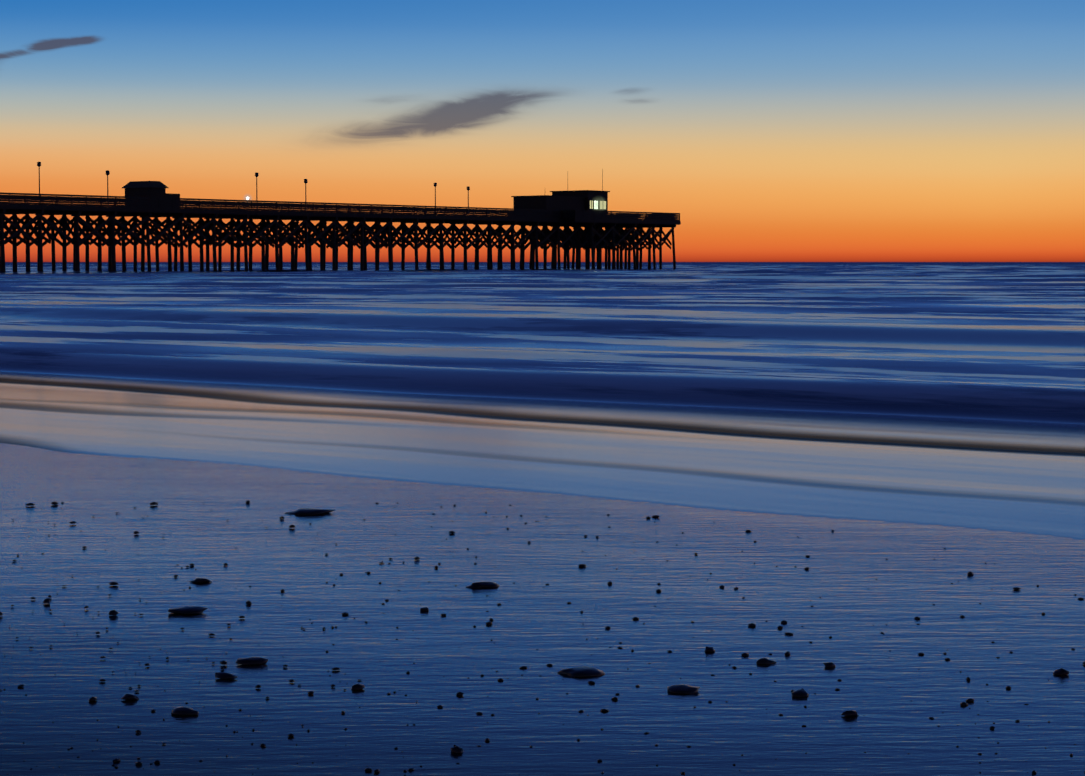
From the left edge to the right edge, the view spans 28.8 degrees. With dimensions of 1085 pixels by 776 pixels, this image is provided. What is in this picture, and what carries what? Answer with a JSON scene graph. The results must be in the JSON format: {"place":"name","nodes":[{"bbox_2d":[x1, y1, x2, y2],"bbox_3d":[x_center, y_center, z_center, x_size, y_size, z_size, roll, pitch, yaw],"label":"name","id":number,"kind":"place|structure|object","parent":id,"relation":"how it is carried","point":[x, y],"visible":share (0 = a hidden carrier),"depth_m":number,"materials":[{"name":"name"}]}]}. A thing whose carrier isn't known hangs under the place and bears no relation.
{"place":"outdoors","nodes":[
{"label":"outdoors","id":0,"kind":"place"},
{"bbox_2d":[0,443,1084,775],"bbox_3d":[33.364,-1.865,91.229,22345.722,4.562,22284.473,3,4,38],"label":"sand ground","id":1,"kind":"structure","parent":0,"point":[876,585],"depth_m":7.41,"materials":[{"name":"blue sand"}]},
{"bbox_2d":[0,500,1084,775],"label":"beach pebbles","id":2,"kind":"object","parent":1,"relation":"on","point":[92,698],"visible":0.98,"depth_m":7.01,"materials":[{"name":"black stone"}]},
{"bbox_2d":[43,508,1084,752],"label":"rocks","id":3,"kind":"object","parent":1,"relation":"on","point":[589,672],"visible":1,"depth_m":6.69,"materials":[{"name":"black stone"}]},
{"bbox_2d":[0,262,1084,539],"bbox_3d":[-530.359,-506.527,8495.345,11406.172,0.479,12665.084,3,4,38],"label":"sea water","id":4,"kind":"structure","parent":0,"point":[950,394],"depth_m":22.29,"materials":[{"name":"blue liquid"}]},
{"bbox_2d":[0,192,680,271],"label":"pier","id":5,"kind":"structure","parent":4,"relation":"in","point":[592,235],"depth_m":265.03,"materials":[{"name":"black wood"}]},
{"bbox_2d":[122,181,179,207],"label":"pier hut","id":6,"kind":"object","parent":5,"relation":"on","point":[145,188],"depth_m":246.78,"materials":[{"name":"black wood"}]},
{"bbox_2d":[37,162,469,215],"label":"lamp posts","id":7,"kind":"object","parent":5,"relation":"on","point":[256,175],"visible":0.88,"depth_m":261.23,"materials":[{"name":"black metal"}]},
{"bbox_2d":[511,169,609,218],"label":"pier house","id":8,"kind":"structure","parent":5,"relation":"on","point":[569,200],"depth_m":304.26,"materials":[{"name":"brown wood"}]},
{"bbox_2d":[590,200,605,208],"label":"pier house windows","id":9,"kind":"structure","parent":8,"relation":"in","point":[602,206],"depth_m":309.11,"materials":[{"name":"white glass"}]},
{"bbox_2d":[589,200,606,209],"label":"pier house mullions","id":10,"kind":"object","parent":8,"relation":"attached to","point":[593,204],"visible":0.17,"depth_m":308.24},
{"bbox_2d":[0,0,1084,261],"label":"sky","id":11,"kind":"structure","parent":0,"point":[774,130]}
]}

